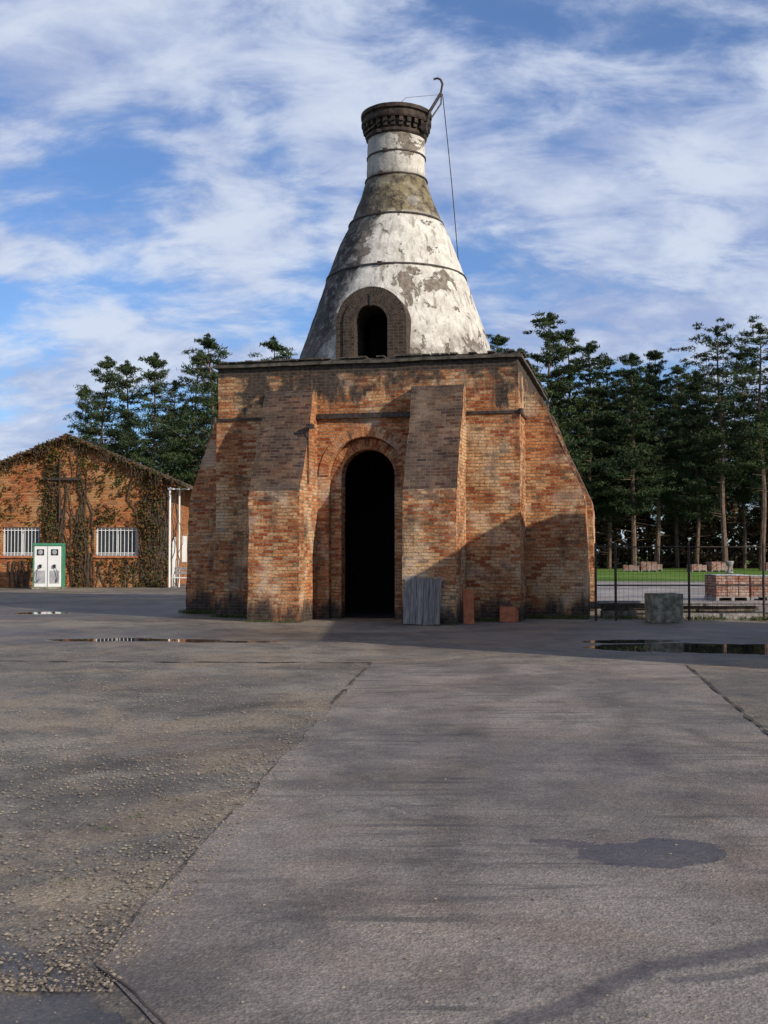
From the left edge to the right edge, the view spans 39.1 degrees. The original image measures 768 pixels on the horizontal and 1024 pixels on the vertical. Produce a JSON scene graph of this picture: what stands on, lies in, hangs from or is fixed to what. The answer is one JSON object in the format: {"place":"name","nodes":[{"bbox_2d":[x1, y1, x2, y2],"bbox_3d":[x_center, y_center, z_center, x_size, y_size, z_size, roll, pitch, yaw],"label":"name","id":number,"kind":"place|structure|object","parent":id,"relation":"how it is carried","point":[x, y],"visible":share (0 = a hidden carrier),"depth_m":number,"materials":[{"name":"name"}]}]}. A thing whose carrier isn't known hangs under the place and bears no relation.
{"place":"outdoors","nodes":[
{"label":"outdoors","id":0,"kind":"place"},
{"bbox_2d":[0,648,362,991],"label":"gravel","id":1,"kind":"structure","parent":0,"point":[90,978],"depth_m":5.75,"materials":[{"name":"grey gravel"}]},
{"bbox_2d":[0,581,767,1023],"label":"yard","id":2,"kind":"structure","parent":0,"point":[128,623],"depth_m":11.16,"materials":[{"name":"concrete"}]},
{"bbox_2d":[31,543,65,588],"bbox_3d":[-14.549,2.348,46.929,1.320,1.980,0.753,0,-2,-3],"label":"fuel pump","id":3,"kind":"object","parent":2,"relation":"on","point":[48,565],"visible":1,"depth_m":46.66,"materials":[{"name":"white paint"}]},
{"bbox_2d":[0,433,186,587],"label":"ivy","id":4,"kind":"object","parent":2,"relation":"on","point":[110,518],"depth_m":48.95,"materials":[{"name":"green plant"}]},
{"bbox_2d":[0,440,191,586],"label":"walls","id":5,"kind":"structure","parent":2,"relation":"on","point":[30,498],"depth_m":49.06,"materials":[{"name":"brick"}]},
{"bbox_2d":[43,459,80,520],"bbox_3d":[-14.596,-0.991,48.914,1.700,2.800,0.100,0,-2,-1],"label":"cross","id":6,"kind":"object","parent":5,"relation":"attached to","point":[59,478],"depth_m":48.88,"materials":[{"name":"metal"}]},
{"bbox_2d":[0,556,138,557],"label":"sills","id":7,"kind":"structure","parent":5,"relation":"attached to","point":[93,556],"depth_m":48.91,"materials":[{"name":"ceramic"}]},
{"bbox_2d":[3,527,137,555],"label":"window frames","id":8,"kind":"structure","parent":5,"relation":"attached to","point":[22,530],"depth_m":49.12,"materials":[{"name":"white metal"}]},
{"bbox_2d":[5,529,136,553],"bbox_3d":[-14.258,1.354,49.276,6.100,1.300,0.010,0,-2,-1],"label":"window glass","id":9,"kind":"object","parent":8,"relation":"in","point":[111,541],"visible":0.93,"depth_m":49.30,"materials":[{"name":"grey glass"}]},
{"bbox_2d":[0,435,192,488],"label":"roof","id":10,"kind":"structure","parent":5,"relation":"on","point":[67,437],"depth_m":48.85,"materials":[{"name":"tile"}]},
{"bbox_2d":[0,434,190,485],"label":"verge tiles","id":11,"kind":"object","parent":10,"relation":"attached to","point":[108,452],"visible":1,"depth_m":48.82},
{"bbox_2d":[172,536,186,585],"bbox_3d":[-9.903,2.339,52.367,0.030,2.400,4.200,0,-2,-2],"label":"side door","id":12,"kind":"structure","parent":5,"relation":"attached to","point":[184,549],"depth_m":53.10,"materials":[{"name":"white paint"}]},
{"bbox_2d":[168,487,188,586],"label":"porch posts","id":13,"kind":"object","parent":2,"relation":"on","point":[169,540],"visible":0.92,"depth_m":49.01,"materials":[{"name":"white metal"}]},
{"bbox_2d":[171,567,186,588],"bbox_3d":[-8.847,2.901,47.555,0.900,0.920,0.500,0,-2,6],"label":"wooden bench","id":14,"kind":"object","parent":2,"relation":"on","point":[180,572],"visible":0.58,"depth_m":47.76,"materials":[{"name":"white paint"}]},
{"bbox_2d":[0,637,767,1022],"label":"loose stones","id":15,"kind":"object","parent":2,"relation":"on","point":[428,877],"visible":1,"depth_m":4.98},
{"bbox_2d":[0,660,767,1023],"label":"pavement joints","id":16,"kind":"object","parent":2,"relation":"on","point":[332,702],"visible":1,"depth_m":11.08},
{"bbox_2d":[186,77,594,624],"bbox_3d":[0.427,-4.591,29.675,10.395,14.606,10.531,0,-2,13],"label":"bottle kiln","id":17,"kind":"object","parent":2,"relation":"on","point":[381,438],"visible":0.97,"depth_m":26.17,"materials":[{"name":"brick"}]},
{"bbox_2d":[38,609,767,943],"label":"grass tufts","id":18,"kind":"object","parent":2,"relation":"on","point":[538,616],"visible":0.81,"depth_m":25.60,"materials":[{"name":"green plant"}]},
{"bbox_2d":[403,576,441,624],"bbox_3d":[0.844,1.947,23.756,0.822,1.106,0.056,0,-15,13],"label":"sheet","id":19,"kind":"object","parent":2,"relation":"on","point":[417,606],"visible":1,"depth_m":23.73,"materials":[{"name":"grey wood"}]},
{"bbox_2d":[462,589,473,623],"bbox_3d":[1.879,2.115,24.099,0.240,0.780,0.120,0,-10,-4],"label":"terracotta slab","id":20,"kind":"object","parent":2,"relation":"on","point":[468,604],"depth_m":24.04,"materials":[{"name":"orange ceramic"}]},
{"bbox_2d":[499,606,518,621],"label":"terracotta tiles","id":21,"kind":"object","parent":2,"relation":"on","point":[509,613],"visible":0.94,"depth_m":24.74,"materials":[{"name":"orange ceramic"}]},
{"bbox_2d":[643,592,683,622],"bbox_3d":[6.378,2.184,24.633,0.776,0.680,0.537,0,-2,-6],"label":"stone block","id":22,"kind":"object","parent":2,"relation":"on","point":[663,607],"visible":1,"depth_m":24.39,"materials":[{"name":"concrete"}]},
{"bbox_2d":[589,600,767,618],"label":"timber stack","id":23,"kind":"object","parent":2,"relation":"on","point":[735,611],"visible":0.52,"depth_m":26.25,"materials":[{"name":"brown wood"}]},
{"bbox_2d":[594,543,767,620],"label":"metal fence","id":24,"kind":"object","parent":2,"relation":"on","point":[688,546],"visible":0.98,"depth_m":25.30,"materials":[{"name":"metal"}]},
{"bbox_2d":[597,583,767,602],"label":"yard slab","id":25,"kind":"structure","parent":2,"relation":"on","point":[635,593],"depth_m":43.81,"materials":[{"name":"concrete"}]},
{"bbox_2d":[704,574,749,600],"bbox_3d":[11.398,2.501,35.934,1.166,0.860,1.021,0,-2,-6],"label":"brick pallet","id":26,"kind":"object","parent":25,"relation":"on","point":[714,593],"visible":0.94,"depth_m":35.48,"materials":[{"name":"red brick"}]},
{"bbox_2d":[743,575,767,599],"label":"brick pallet","id":27,"kind":"object","parent":25,"relation":"on","point":[756,591],"visible":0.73,"depth_m":35.77,"materials":[{"name":"red brick"}]},
{"bbox_2d":[0,0,767,552],"label":"sky","id":28,"kind":"structure","parent":0,"point":[173,173],"materials":[{"name":"blue"}]},
{"bbox_2d":[96,663,767,1023],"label":"driveway","id":29,"kind":"structure","parent":0,"point":[425,751],"depth_m":5.46,"materials":[{"name":"concrete"}]},
{"bbox_2d":[597,553,767,580],"bbox_3d":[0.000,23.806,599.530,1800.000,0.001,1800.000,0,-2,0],"label":"ground","id":30,"kind":"structure","parent":0,"point":[606,574],"depth_m":77.36,"materials":[{"name":"green plant"}]},
{"bbox_2d":[67,384,99,442],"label":"pine tree","id":31,"kind":"object","parent":30,"relation":"on","point":[81,416],"visible":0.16,"depth_m":87.91,"materials":[{"name":"green plant"}]},
{"bbox_2d":[63,355,149,456],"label":"pine tree","id":32,"kind":"object","parent":30,"relation":"on","point":[109,378],"visible":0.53,"depth_m":83.82,"materials":[{"name":"green plant"}]},
{"bbox_2d":[88,360,156,459],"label":"pine tree","id":33,"kind":"object","parent":30,"relation":"on","point":[126,369],"visible":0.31,"depth_m":87.81,"materials":[{"name":"green plant"}]},
{"bbox_2d":[105,409,147,450],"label":"pine tree","id":34,"kind":"object","parent":30,"relation":"on","point":[115,424],"visible":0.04,"depth_m":95.19,"materials":[{"name":"green plant"}]},
{"bbox_2d":[113,352,208,481],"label":"pine tree","id":35,"kind":"object","parent":30,"relation":"on","point":[155,361],"visible":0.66,"depth_m":81.70,"materials":[{"name":"green plant"}]},
{"bbox_2d":[156,416,184,469],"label":"pine tree","id":36,"kind":"object","parent":30,"relation":"on","point":[167,439],"visible":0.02,"depth_m":98.10,"materials":[{"name":"green plant"}]},
{"bbox_2d":[149,380,200,477],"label":"pine tree","id":37,"kind":"object","parent":30,"relation":"on","point":[174,387],"visible":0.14,"depth_m":89.86,"materials":[{"name":"green plant"}]},
{"bbox_2d":[160,401,198,484],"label":"pine tree","id":38,"kind":"object","parent":30,"relation":"on","point":[187,404],"visible":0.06,"depth_m":92.86,"materials":[{"name":"green plant"}]},
{"bbox_2d":[148,349,217,485],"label":"pine tree","id":39,"kind":"object","parent":30,"relation":"on","point":[196,407],"visible":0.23,"depth_m":86.10,"materials":[{"name":"green plant"}]},
{"bbox_2d":[139,332,231,485],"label":"pine tree","id":40,"kind":"object","parent":30,"relation":"on","point":[211,401],"visible":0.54,"depth_m":82.58,"materials":[{"name":"green plant"}]},
{"bbox_2d":[189,380,218,466],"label":"pine tree","id":41,"kind":"object","parent":30,"relation":"on","point":[208,426],"visible":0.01,"depth_m":92.05,"materials":[{"name":"green plant"}]},
{"bbox_2d":[249,336,298,360],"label":"pine tree","id":42,"kind":"object","parent":30,"relation":"on","point":[273,345],"visible":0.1,"depth_m":90.61,"materials":[{"name":"green plant"}]},
{"bbox_2d":[0,371,767,564],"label":"distant trees","id":43,"kind":"object","parent":30,"relation":"on","point":[718,461],"visible":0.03,"depth_m":121.58,"materials":[{"name":"green plant"}]},
{"bbox_2d":[486,334,511,352],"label":"pine tree","id":44,"kind":"object","parent":30,"relation":"on","point":[498,340],"visible":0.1,"depth_m":100.23,"materials":[{"name":"green plant"}]},
{"bbox_2d":[517,311,599,499],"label":"pine tree","id":45,"kind":"object","parent":30,"relation":"on","point":[549,337],"visible":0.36,"depth_m":99.53,"materials":[{"name":"green plant"}]},
{"bbox_2d":[542,328,615,504],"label":"pine tree","id":46,"kind":"object","parent":30,"relation":"on","point":[569,334],"visible":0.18,"depth_m":103.93,"materials":[{"name":"green plant"}]},
{"bbox_2d":[550,340,631,545],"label":"pine tree","id":47,"kind":"object","parent":30,"relation":"on","point":[589,390],"visible":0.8,"depth_m":98.85,"materials":[{"name":"green plant"}]},
{"bbox_2d":[573,356,644,568],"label":"pine tree","id":48,"kind":"object","parent":30,"relation":"on","point":[610,511],"visible":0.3,"depth_m":102.86,"materials":[{"name":"green plant"}]},
{"bbox_2d":[623,565,639,571],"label":"brick pallet","id":49,"kind":"object","parent":30,"relation":"on","point":[630,567],"visible":0.92,"depth_m":87.82,"materials":[{"name":"red brick"}]},
{"bbox_2d":[573,353,697,565],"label":"pine tree","id":50,"kind":"object","parent":30,"relation":"on","point":[632,508],"visible":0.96,"depth_m":97.71,"materials":[{"name":"green plant"}]},
{"bbox_2d":[639,562,656,571],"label":"brick pallet","id":51,"kind":"object","parent":30,"relation":"on","point":[646,566],"visible":0.9,"depth_m":87.83,"materials":[{"name":"red brick"}]},
{"bbox_2d":[645,564,662,570],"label":"brick pallet","id":52,"kind":"object","parent":30,"relation":"on","point":[659,567],"visible":0.29,"depth_m":91.18,"materials":[{"name":"red brick"}]},
{"bbox_2d":[612,350,713,563],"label":"pine tree","id":53,"kind":"object","parent":30,"relation":"on","point":[655,369],"visible":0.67,"depth_m":100.67,"materials":[{"name":"green plant"}]},
{"bbox_2d":[642,364,718,567],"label":"pine tree","id":54,"kind":"object","parent":30,"relation":"on","point":[674,514],"visible":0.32,"depth_m":105.92,"materials":[{"name":"green plant"}]},
{"bbox_2d":[594,493,767,567],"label":"undergrowth","id":55,"kind":"object","parent":30,"relation":"on","point":[713,528],"visible":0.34,"depth_m":108.26,"materials":[{"name":"green plant"}]},
{"bbox_2d":[686,564,706,571],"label":"brick pallet","id":56,"kind":"object","parent":30,"relation":"on","point":[699,567],"visible":0.83,"depth_m":87.94,"materials":[{"name":"red brick"}]},
{"bbox_2d":[668,380,752,563],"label":"pine tree","id":57,"kind":"object","parent":30,"relation":"on","point":[698,504],"visible":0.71,"depth_m":99.48,"materials":[{"name":"green plant"}]},
{"bbox_2d":[663,317,767,561],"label":"pine tree","id":58,"kind":"object","parent":30,"relation":"on","point":[717,385],"visible":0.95,"depth_m":97.18,"materials":[{"name":"green plant"}]},
{"bbox_2d":[706,562,726,571],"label":"brick pallet","id":59,"kind":"object","parent":30,"relation":"on","point":[716,566],"visible":0.98,"depth_m":88.04,"materials":[{"name":"red brick"}]},
{"bbox_2d":[688,314,767,569],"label":"pine tree","id":60,"kind":"object","parent":30,"relation":"on","point":[759,415],"visible":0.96,"depth_m":95.78,"materials":[{"name":"green plant"}]},
{"bbox_2d":[725,561,733,572],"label":"stone urn","id":61,"kind":"object","parent":30,"relation":"on","point":[728,565],"visible":0.87,"depth_m":81.72,"materials":[{"name":"grey stone"}]},
{"bbox_2d":[705,350,766,568],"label":"pine tree","id":62,"kind":"object","parent":30,"relation":"on","point":[744,490],"visible":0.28,"depth_m":103.87,"materials":[{"name":"green plant"}]},
{"bbox_2d":[725,359,767,507],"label":"pine tree","id":63,"kind":"object","parent":30,"relation":"on","point":[759,470],"visible":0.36,"depth_m":100.65,"materials":[{"name":"green plant"}]},
{"bbox_2d":[750,455,767,462],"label":"pine tree","id":64,"kind":"object","parent":30,"relation":"on","point":[757,460],"visible":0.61,"depth_m":97.06,"materials":[{"name":"green plant"}]}
]}

